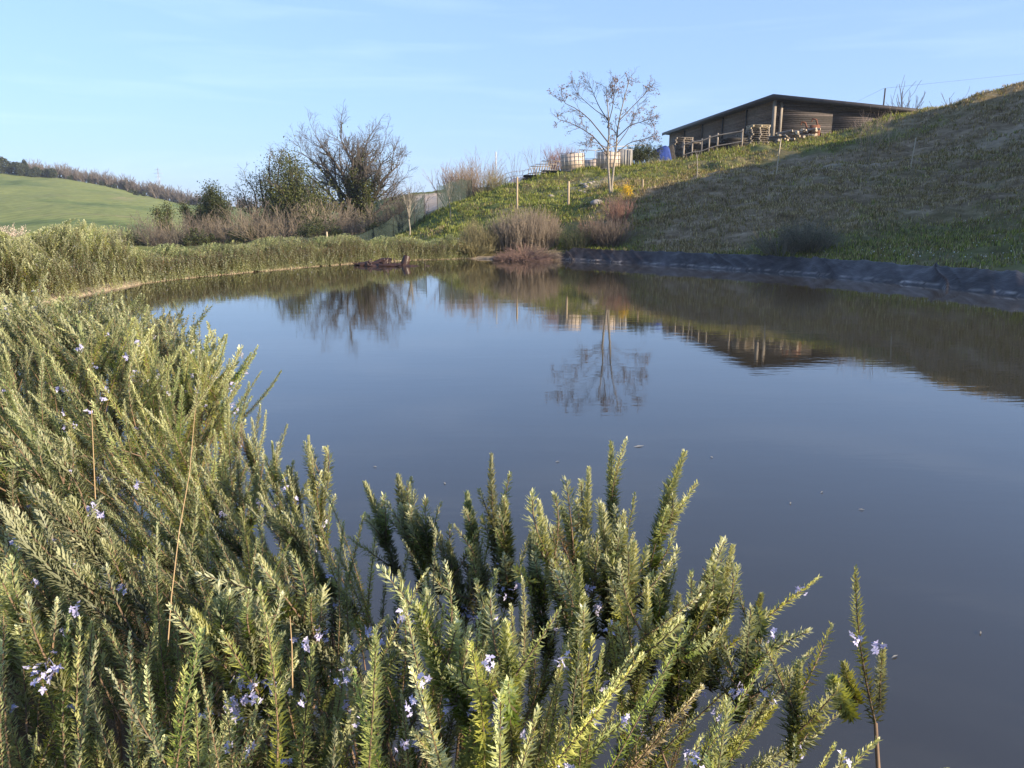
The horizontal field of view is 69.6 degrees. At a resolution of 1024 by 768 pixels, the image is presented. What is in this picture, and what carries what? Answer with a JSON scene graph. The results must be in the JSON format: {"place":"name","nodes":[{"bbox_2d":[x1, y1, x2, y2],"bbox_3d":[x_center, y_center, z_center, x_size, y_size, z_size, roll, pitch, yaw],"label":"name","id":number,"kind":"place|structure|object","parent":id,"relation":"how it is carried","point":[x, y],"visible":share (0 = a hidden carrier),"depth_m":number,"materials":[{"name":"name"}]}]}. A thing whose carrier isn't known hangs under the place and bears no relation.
{"place":"outdoors","nodes":[
{"label":"outdoors","id":0,"kind":"place"},
{"bbox_2d":[0,83,1023,767],"bbox_3d":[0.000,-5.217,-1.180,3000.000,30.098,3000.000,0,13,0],"label":"ground","id":1,"kind":"structure","parent":0,"point":[30,203],"depth_m":36.60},
{"bbox_2d":[0,156,8,173],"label":"ridge evergreen","id":2,"kind":"object","parent":1,"relation":"on","point":[2,160],"visible":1,"depth_m":328.75,"materials":[{"name":"green plant"}]},
{"bbox_2d":[8,161,19,174],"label":"ridge evergreen","id":3,"kind":"object","parent":1,"relation":"on","point":[12,166],"visible":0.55,"depth_m":329.98,"materials":[{"name":"green plant"}]},
{"bbox_2d":[0,224,30,243],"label":"blossoming shrub","id":4,"kind":"object","parent":1,"relation":"on","point":[15,233],"visible":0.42,"depth_m":56.89,"materials":[{"name":"white plant"}]},
{"bbox_2d":[15,161,24,175],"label":"ridge evergreen","id":5,"kind":"object","parent":1,"relation":"on","point":[18,169],"visible":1,"depth_m":325.63,"materials":[{"name":"green plant"}]},
{"bbox_2d":[20,159,28,175],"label":"ridge evergreen","id":6,"kind":"object","parent":1,"relation":"on","point":[23,162],"visible":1,"depth_m":326.92,"materials":[{"name":"green plant"}]},
{"bbox_2d":[32,166,41,176],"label":"ridge evergreen","id":7,"kind":"object","parent":1,"relation":"on","point":[37,170],"visible":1,"depth_m":327.68,"materials":[{"name":"green plant"}]},
{"bbox_2d":[48,167,57,177],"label":"ridge evergreen","id":8,"kind":"object","parent":1,"relation":"on","point":[51,171],"visible":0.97,"depth_m":326.79,"materials":[{"name":"green plant"}]},
{"bbox_2d":[0,218,154,299],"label":"rosemary bush","id":9,"kind":"object","parent":1,"relation":"on","point":[50,251],"visible":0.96,"depth_m":16.38,"materials":[{"name":"green plant"}]},
{"bbox_2d":[75,167,88,181],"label":"tree","id":10,"kind":"object","parent":1,"relation":"on","point":[82,177],"visible":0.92,"depth_m":333.65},
{"bbox_2d":[0,294,184,476],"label":"rosemary bush","id":11,"kind":"object","parent":1,"relation":"on","point":[60,299],"visible":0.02,"depth_m":4.42,"materials":[{"name":"green plant"}]},
{"bbox_2d":[99,173,114,185],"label":"tree","id":12,"kind":"object","parent":1,"relation":"on","point":[108,181],"visible":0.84,"depth_m":334.80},
{"bbox_2d":[120,176,135,190],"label":"tree","id":13,"kind":"object","parent":1,"relation":"on","point":[126,182],"visible":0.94,"depth_m":333.41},
{"bbox_2d":[112,231,149,245],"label":"evergreen bush","id":14,"kind":"object","parent":1,"relation":"on","point":[134,239],"visible":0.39,"depth_m":57.61,"materials":[{"name":"green plant"}]},
{"bbox_2d":[121,217,164,244],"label":"bare shrub","id":15,"kind":"object","parent":1,"relation":"on","point":[141,239],"visible":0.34,"depth_m":58.55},
{"bbox_2d":[126,211,175,245],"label":"bare shrub","id":16,"kind":"object","parent":1,"relation":"on","point":[163,229],"visible":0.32,"depth_m":60.22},
{"bbox_2d":[147,181,162,198],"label":"tree","id":17,"kind":"object","parent":1,"relation":"on","point":[155,193],"visible":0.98,"depth_m":334.01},
{"bbox_2d":[135,212,187,246],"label":"bare shrub","id":18,"kind":"object","parent":1,"relation":"on","point":[157,238],"visible":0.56,"depth_m":56.27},
{"bbox_2d":[147,200,176,246],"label":"ivy tree","id":19,"kind":"object","parent":1,"relation":"on","point":[164,213],"visible":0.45,"depth_m":68.41,"materials":[{"name":"green plant"}]},
{"bbox_2d":[157,186,173,200],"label":"tree","id":20,"kind":"object","parent":1,"relation":"on","point":[164,193],"visible":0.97,"depth_m":335.85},
{"bbox_2d":[0,375,336,767],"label":"rosemary bush","id":21,"kind":"object","parent":1,"relation":"on","point":[80,584],"visible":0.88,"depth_m":1.40,"materials":[{"name":"green plant"}]},
{"bbox_2d":[91,410,95,498],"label":"dry stalk","id":22,"kind":"object","parent":21,"relation":"in","point":[93,459],"visible":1,"depth_m":1.57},
{"bbox_2d":[167,414,194,646],"bbox_3d":[-0.508,0.218,1.126,0.006,0.345,0.106,4,13,17],"label":"dry stalk","id":23,"kind":"object","parent":21,"relation":"in","point":[178,541],"visible":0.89,"depth_m":1.12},
{"bbox_2d":[152,220,191,246],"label":"bare shrub","id":24,"kind":"object","parent":1,"relation":"on","point":[165,238],"visible":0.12,"depth_m":62.08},
{"bbox_2d":[166,184,180,202],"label":"tree","id":25,"kind":"object","parent":1,"relation":"on","point":[172,198],"visible":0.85,"depth_m":336.81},
{"bbox_2d":[0,271,363,744],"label":"rosemary bush","id":26,"kind":"object","parent":1,"relation":"on","point":[152,379],"visible":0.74,"depth_m":2.53,"materials":[{"name":"green plant"}]},
{"bbox_2d":[160,212,208,245],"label":"bare shrub","id":27,"kind":"object","parent":1,"relation":"on","point":[175,235],"visible":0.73,"depth_m":55.63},
{"bbox_2d":[175,200,211,235],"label":"ivy tree","id":28,"kind":"object","parent":1,"relation":"on","point":[198,209],"visible":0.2,"depth_m":69.58,"materials":[{"name":"green plant"}]},
{"bbox_2d":[178,227,221,246],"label":"evergreen bush","id":29,"kind":"object","parent":1,"relation":"on","point":[196,241],"visible":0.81,"depth_m":55.42,"materials":[{"name":"green plant"}]},
{"bbox_2d":[174,211,226,244],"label":"bare shrub","id":30,"kind":"object","parent":1,"relation":"on","point":[199,225],"visible":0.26,"depth_m":58.30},
{"bbox_2d":[177,211,226,240],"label":"bare shrub","id":31,"kind":"object","parent":1,"relation":"on","point":[196,220],"visible":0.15,"depth_m":63.43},
{"bbox_2d":[149,242,266,276],"bbox_3d":[-9.680,-3.964,23.105,2.969,1.060,3.218,5,14,22],"label":"rosemary bush","id":32,"kind":"object","parent":1,"relation":"on","point":[243,261],"visible":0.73,"depth_m":22.83,"materials":[{"name":"green plant"}]},
{"bbox_2d":[185,211,242,243],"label":"bare shrub","id":33,"kind":"object","parent":1,"relation":"on","point":[216,232],"visible":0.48,"depth_m":58.10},
{"bbox_2d":[193,178,236,241],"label":"ivy tree","id":34,"kind":"object","parent":1,"relation":"on","point":[212,198],"visible":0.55,"depth_m":73.27,"materials":[{"name":"green plant"}]},
{"bbox_2d":[199,201,250,243],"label":"bare shrub","id":35,"kind":"object","parent":1,"relation":"on","point":[226,220],"visible":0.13,"depth_m":64.40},
{"bbox_2d":[210,202,267,243],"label":"bare shrub","id":36,"kind":"object","parent":1,"relation":"on","point":[222,236],"visible":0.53,"depth_m":56.50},
{"bbox_2d":[225,226,262,244],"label":"evergreen bush","id":37,"kind":"object","parent":1,"relation":"on","point":[237,238],"visible":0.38,"depth_m":55.56,"materials":[{"name":"green plant"}]},
{"bbox_2d":[3,256,494,305],"bbox_3d":[-6.781,-3.438,23.120,5.530,0.348,22.932,9,16,35],"label":"pond rim","id":38,"kind":"object","parent":1,"relation":"on","point":[109,287],"visible":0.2,"depth_m":19.34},
{"bbox_2d":[72,243,209,282],"bbox_3d":[-10.586,-3.407,20.829,3.011,1.168,3.404,3,13,12],"label":"rosemary bush","id":39,"kind":"object","parent":38,"relation":"on","point":[162,268],"visible":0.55,"depth_m":20.59,"materials":[{"name":"green plant"}]},
{"bbox_2d":[206,235,315,270],"bbox_3d":[-8.688,-4.545,25.183,2.915,1.170,3.332,7,15,28],"label":"rosemary bush","id":40,"kind":"object","parent":38,"relation":"on","point":[268,246],"visible":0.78,"depth_m":24.85,"materials":[{"name":"green plant"}]},
{"bbox_2d":[328,234,418,262],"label":"rosemary bush","id":41,"kind":"object","parent":38,"relation":"on","point":[374,249],"visible":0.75,"depth_m":29.23,"materials":[{"name":"green plant"}]},
{"bbox_2d":[394,234,471,259],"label":"rosemary bush","id":42,"kind":"object","parent":38,"relation":"on","point":[434,246],"visible":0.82,"depth_m":30.70,"materials":[{"name":"green plant"}]},
{"bbox_2d":[217,196,284,244],"bbox_3d":[-21.508,-13.300,60.552,5.980,4.610,6.403,-1,13,-6],"label":"bare shrub","id":43,"kind":"object","parent":1,"relation":"on","point":[248,215],"visible":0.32,"depth_m":59.62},
{"bbox_2d":[219,206,286,243],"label":"bare shrub","id":44,"kind":"object","parent":1,"relation":"on","point":[257,235],"visible":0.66,"depth_m":54.96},
{"bbox_2d":[225,144,286,235],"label":"ivy tree","id":45,"kind":"object","parent":1,"relation":"on","point":[244,202],"visible":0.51,"depth_m":67.63,"materials":[{"name":"green plant"}]},
{"bbox_2d":[235,198,297,236],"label":"bare shrub","id":46,"kind":"object","parent":1,"relation":"on","point":[258,221],"visible":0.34,"depth_m":58.32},
{"bbox_2d":[253,201,311,242],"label":"bare shrub","id":47,"kind":"object","parent":1,"relation":"on","point":[291,229],"visible":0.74,"depth_m":55.48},
{"bbox_2d":[251,135,349,237],"bbox_3d":[-18.872,-16.051,64.102,8.686,11.181,7.660,6,14,25],"label":"ivy tree","id":48,"kind":"object","parent":1,"relation":"on","point":[291,193],"visible":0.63,"depth_m":63.33,"materials":[{"name":"green plant"}]},
{"bbox_2d":[66,453,561,767],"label":"rosemary bush","id":49,"kind":"object","parent":1,"relation":"on","point":[332,739],"visible":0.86,"depth_m":1.32,"materials":[{"name":"green plant"}]},
{"bbox_2d":[290,618,292,687],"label":"dry stalk","id":50,"kind":"object","parent":49,"relation":"attached to","point":[291,653],"visible":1,"depth_m":1.06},
{"bbox_2d":[295,209,343,237],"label":"evergreen bush","id":51,"kind":"object","parent":1,"relation":"on","point":[313,230],"visible":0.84,"depth_m":52.51,"materials":[{"name":"green plant"}]},
{"bbox_2d":[275,233,368,266],"bbox_3d":[-7.374,-5.058,27.599,2.894,1.195,3.695,7,15,28],"label":"rosemary bush","id":52,"kind":"object","parent":1,"relation":"on","point":[321,246],"visible":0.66,"depth_m":27.14,"materials":[{"name":"green plant"}]},
{"bbox_2d":[290,197,354,237],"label":"bare shrub","id":53,"kind":"object","parent":1,"relation":"on","point":[322,218],"visible":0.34,"depth_m":56.09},
{"bbox_2d":[303,194,366,235],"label":"bare shrub","id":54,"kind":"object","parent":1,"relation":"on","point":[346,215],"visible":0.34,"depth_m":57.79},
{"bbox_2d":[315,202,365,235],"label":"bare shrub","id":55,"kind":"object","parent":1,"relation":"on","point":[350,221],"visible":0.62,"depth_m":54.85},
{"bbox_2d":[267,102,418,234],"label":"bare tree","id":56,"kind":"object","parent":1,"relation":"on","point":[358,170],"visible":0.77,"depth_m":70.69,"materials":[{"name":"brown plant"}]},
{"bbox_2d":[343,200,390,237],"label":"bare shrub","id":57,"kind":"object","parent":1,"relation":"on","point":[367,220],"visible":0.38,"depth_m":56.69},
{"bbox_2d":[347,204,395,236],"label":"bare shrub","id":58,"kind":"object","parent":1,"relation":"on","point":[370,220],"visible":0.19,"depth_m":54.11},
{"bbox_2d":[365,218,385,235],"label":"evergreen bush","id":59,"kind":"object","parent":1,"relation":"on","point":[374,225],"visible":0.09,"depth_m":51.37,"materials":[{"name":"green plant"}]},
{"bbox_2d":[293,177,471,241],"bbox_3d":[-6.791,-10.837,45.669,3.305,4.556,15.901,11,17,40],"label":"netting fence","id":60,"kind":"object","parent":1,"relation":"on","point":[395,225],"visible":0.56,"depth_m":44.51,"materials":[{"name":"grey"}]},
{"bbox_2d":[359,190,418,224],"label":"bare shrub","id":61,"kind":"object","parent":1,"relation":"on","point":[390,214],"visible":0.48,"depth_m":52.05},
{"bbox_2d":[383,182,432,222],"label":"bare shrub","id":62,"kind":"object","parent":1,"relation":"on","point":[404,208],"visible":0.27,"depth_m":58.29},
{"bbox_2d":[400,191,416,235],"bbox_3d":[-5.486,-8.968,38.928,1.023,2.692,0.940,-10,16,-38],"label":"sapling","id":63,"kind":"object","parent":1,"relation":"on","point":[408,208],"visible":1,"depth_m":38.81,"materials":[{"name":"beige plant"}]},
{"bbox_2d":[423,163,457,193],"bbox_3d":[-4.707,-14.572,54.163,2.769,3.411,2.810,7,14,27],"label":"budding tree","id":64,"kind":"object","parent":1,"relation":"on","point":[442,177],"visible":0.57,"depth_m":53.82,"materials":[{"name":"brown plant"}]},
{"bbox_2d":[433,157,488,195],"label":"bare shrub","id":65,"kind":"object","parent":1,"relation":"on","point":[463,175],"visible":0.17,"depth_m":57.58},
{"bbox_2d":[452,235,497,258],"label":"dry shrub","id":66,"kind":"object","parent":1,"relation":"on","point":[478,252],"visible":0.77,"depth_m":31.12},
{"bbox_2d":[443,146,512,195],"bbox_3d":[-2.383,-15.428,53.916,5.496,4.123,5.692,0,13,0],"label":"bare shrub","id":67,"kind":"object","parent":1,"relation":"on","point":[469,176],"visible":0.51,"depth_m":53.47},
{"bbox_2d":[452,217,510,251],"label":"dry shrub","id":68,"kind":"object","parent":1,"relation":"on","point":[482,234],"visible":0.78,"depth_m":31.51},
{"bbox_2d":[479,168,508,191],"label":"bare shrub","id":69,"kind":"object","parent":1,"relation":"on","point":[493,184],"visible":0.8,"depth_m":51.05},
{"bbox_2d":[516,177,517,208],"bbox_3d":[0.267,-9.815,38.278,0.103,1.850,0.103,0,13,0],"label":"wooden post","id":70,"kind":"object","parent":1,"relation":"on","point":[516,192],"visible":0.79,"depth_m":38.21,"materials":[{"name":"brown wood"}]},
{"bbox_2d":[505,151,528,181],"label":"bare shrub","id":71,"kind":"object","parent":1,"relation":"on","point":[514,176],"visible":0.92,"depth_m":49.78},
{"bbox_2d":[489,239,556,261],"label":"dry shrub","id":72,"kind":"object","parent":1,"relation":"on","point":[505,256],"visible":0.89,"depth_m":29.68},
{"bbox_2d":[485,200,564,249],"bbox_3d":[0.473,-7.019,32.242,3.482,2.190,3.460,9,16,35],"label":"dry shrub","id":73,"kind":"object","parent":1,"relation":"on","point":[511,228],"visible":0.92,"depth_m":31.54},
{"bbox_2d":[523,145,555,171],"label":"bare shrub","id":74,"kind":"object","parent":1,"relation":"on","point":[535,158],"visible":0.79,"depth_m":53.71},
{"bbox_2d":[527,166,551,174],"bbox_3d":[1.915,-15.184,53.034,1.890,1.031,0.195,0,13,0],"label":"grid panel","id":75,"kind":"object","parent":1,"relation":"on","point":[537,169],"visible":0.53,"depth_m":53.00,"materials":[{"name":"grey metal"}]},
{"bbox_2d":[516,244,563,260],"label":"dry shrub","id":76,"kind":"object","parent":1,"relation":"on","point":[556,256],"visible":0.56,"depth_m":30.13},
{"bbox_2d":[522,208,561,245],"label":"dry shrub","id":77,"kind":"object","parent":1,"relation":"on","point":[548,221],"visible":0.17,"depth_m":32.57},
{"bbox_2d":[540,143,578,169],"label":"bare shrub","id":78,"kind":"object","parent":1,"relation":"on","point":[554,159],"visible":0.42,"depth_m":54.42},
{"bbox_2d":[567,181,569,204],"bbox_3d":[2.870,-9.604,37.403,0.122,1.350,0.122,0,13,0],"label":"wooden post","id":79,"kind":"object","parent":1,"relation":"on","point":[568,193],"visible":0.86,"depth_m":37.34,"materials":[{"name":"brown wood"}]},
{"bbox_2d":[560,151,584,171],"bbox_3d":[4.103,-15.021,49.916,1.736,1.348,1.392,1,13,4],"label":"storage tank","id":80,"kind":"object","parent":1,"relation":"on","point":[572,161],"visible":0.89,"depth_m":49.29,"materials":[{"name":"white plastic"}]},
{"bbox_2d":[557,223,596,249],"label":"shrub","id":81,"kind":"object","parent":1,"relation":"on","point":[577,240],"visible":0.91,"depth_m":31.26,"materials":[{"name":"green plant"}]},
{"bbox_2d":[585,158,596,166],"bbox_3d":[5.940,-15.527,52.877,1.676,1.249,1.388,1,13,6],"label":"storage tank","id":82,"kind":"object","parent":1,"relation":"on","point":[588,163],"visible":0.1,"depth_m":52.23,"materials":[{"name":"white plastic"}]},
{"bbox_2d":[573,215,609,244],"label":"bare shrub","id":83,"kind":"object","parent":1,"relation":"on","point":[580,229],"visible":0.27,"depth_m":32.18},
{"bbox_2d":[547,67,661,192],"bbox_3d":[4.678,-12.546,36.859,5.990,6.202,2.669,0,13,0],"label":"young tree","id":84,"kind":"object","parent":1,"relation":"on","point":[607,154],"visible":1,"depth_m":36.67,"materials":[{"name":"brown plant"}]},
{"bbox_2d":[570,212,646,247],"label":"bare shrub","id":85,"kind":"object","parent":1,"relation":"on","point":[602,240],"visible":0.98,"depth_m":30.91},
{"bbox_2d":[596,151,620,169],"bbox_3d":[6.537,-15.125,49.892,1.655,1.220,1.385,2,13,7],"label":"storage tank","id":86,"kind":"object","parent":1,"relation":"on","point":[601,159],"visible":0.62,"depth_m":49.28,"materials":[{"name":"white plastic"}]},
{"bbox_2d":[600,192,636,226],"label":"bare shrub","id":87,"kind":"object","parent":1,"relation":"on","point":[615,209],"visible":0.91,"depth_m":32.86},
{"bbox_2d":[613,182,633,200],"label":"yellow bush","id":88,"kind":"object","parent":1,"relation":"on","point":[626,190],"visible":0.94,"depth_m":35.69,"materials":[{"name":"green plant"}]},
{"bbox_2d":[618,149,632,165],"bbox_3d":[7.968,-15.830,51.724,1.052,1.300,0.220,-2,13,-10],"label":"corrugated screen","id":89,"kind":"object","parent":1,"relation":"on","point":[626,156],"visible":0.56,"depth_m":51.71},
{"bbox_2d":[626,144,652,163],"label":"evergreen bush","id":90,"kind":"object","parent":1,"relation":"on","point":[637,155],"visible":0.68,"depth_m":54.08,"materials":[{"name":"green plant"}]},
{"bbox_2d":[627,139,665,162],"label":"evergreen bush","id":91,"kind":"object","parent":1,"relation":"on","point":[653,153],"visible":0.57,"depth_m":55.21,"materials":[{"name":"green plant"}]},
{"bbox_2d":[656,146,671,160],"bbox_3d":[11.692,-17.809,57.488,1.793,1.528,1.600,0,13,0],"label":"tarpaulin","id":92,"kind":"object","parent":1,"relation":"on","point":[666,153],"visible":0.39,"depth_m":56.93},
{"bbox_2d":[400,436,947,767],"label":"rosemary bush","id":93,"kind":"object","parent":1,"relation":"on","point":[693,657],"visible":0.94,"depth_m":1.25,"materials":[{"name":"green plant"}]},
{"bbox_2d":[824,564,889,767],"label":"rosemary bush","id":94,"kind":"object","parent":93,"relation":"attached to","point":[850,698],"visible":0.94,"depth_m":1.20,"materials":[{"name":"green plant"}]},
{"bbox_2d":[686,144,707,157],"bbox_3d":[13.763,-17.060,54.053,1.834,1.030,1.034,0,13,0],"label":"board pile","id":95,"kind":"object","parent":1,"relation":"on","point":[696,147],"visible":0.42,"depth_m":53.65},
{"bbox_2d":[396,80,1023,268],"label":"grass","id":96,"kind":"structure","parent":1,"relation":"on","point":[857,252],"depth_m":34.10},
{"bbox_2d":[682,129,743,158],"bbox_3d":[14.005,-16.634,51.435,4.045,2.129,0.266,4,13,18],"label":"wooden railing","id":97,"kind":"object","parent":1,"relation":"on","point":[708,138],"visible":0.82,"depth_m":51.41,"materials":[{"name":"brown wood"}]},
{"bbox_2d":[704,143,723,152],"bbox_3d":[14.714,-17.148,53.730,1.492,0.805,1.052,0,13,0],"label":"board pile","id":98,"kind":"object","parent":1,"relation":"on","point":[712,145],"visible":0.45,"depth_m":53.33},
{"bbox_2d":[721,138,748,149],"bbox_3d":[16.037,-17.303,53.099,1.874,0.805,1.050,0,13,0],"label":"board pile","id":99,"kind":"object","parent":1,"relation":"on","point":[728,140],"visible":0.59,"depth_m":52.73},
{"bbox_2d":[746,225,812,255],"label":"lavender bush","id":100,"kind":"object","parent":1,"relation":"on","point":[762,247],"visible":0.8,"depth_m":24.97,"materials":[{"name":"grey plant"}]},
{"bbox_2d":[662,94,918,156],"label":"barn","id":101,"kind":"structure","parent":1,"relation":"on","point":[778,113],"depth_m":62.39,"materials":[{"name":"brown wood"}]},
{"bbox_2d":[558,247,1023,297],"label":"pond liner","id":102,"kind":"object","parent":1,"relation":"on","point":[995,282],"visible":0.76,"depth_m":21.91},
{"bbox_2d":[800,118,820,135],"bbox_3d":[20.438,-17.485,50.359,1.462,1.347,0.550,0,13,0],"label":"farm implement","id":103,"kind":"object","parent":1,"relation":"on","point":[818,132],"visible":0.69,"depth_m":50.22,"materials":[{"name":"metal"}]},
{"bbox_2d":[774,212,848,252],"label":"lavender bush","id":104,"kind":"object","parent":1,"relation":"on","point":[820,237],"visible":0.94,"depth_m":24.71,"materials":[{"name":"green plant"}]},
{"bbox_2d":[844,123,881,164],"bbox_3d":[18.196,-12.447,38.020,1.915,2.284,1.743,9,15,34],"label":"sapling","id":105,"kind":"object","parent":1,"relation":"on","point":[867,161],"visible":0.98,"depth_m":37.75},
{"bbox_2d":[852,110,896,146],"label":"bare shrub","id":106,"kind":"object","parent":1,"relation":"on","point":[884,126],"visible":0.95,"depth_m":42.34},
{"bbox_2d":[886,75,925,108],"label":"bare tree","id":107,"kind":"object","parent":1,"relation":"on","point":[909,100],"visible":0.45,"depth_m":70.30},
{"bbox_2d":[0,0,1023,206],"label":"sky","id":108,"kind":"structure","parent":0,"point":[193,91],"materials":[{"name":"blue"}]},
{"bbox_2d":[1,259,1023,767],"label":"water","id":109,"kind":"structure","parent":0,"point":[803,421],"depth_m":5.97,"materials":[{"name":"liquid"}]},
{"bbox_2d":[349,255,429,266],"bbox_3d":[-4.472,-4.361,26.649,2.715,0.580,1.950,9,16,35],"label":"driftwood","id":110,"kind":"object","parent":109,"relation":"in","point":[384,262],"visible":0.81,"depth_m":26.48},
{"bbox_2d":[401,255,409,264],"bbox_3d":[-3.947,-4.477,27.067,0.425,0.535,0.333,0,13,0],"label":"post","id":111,"kind":"object","parent":109,"relation":"in","point":[405,260],"visible":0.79,"depth_m":26.93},
{"bbox_2d":[668,144,675,159],"bbox_3d":[12.391,-18.128,57.928,1.000,1.375,1.200,0,13,0],"label":"tarpaulin","id":112,"kind":"object","parent":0,"point":[672,149],"visible":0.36,"depth_m":57.50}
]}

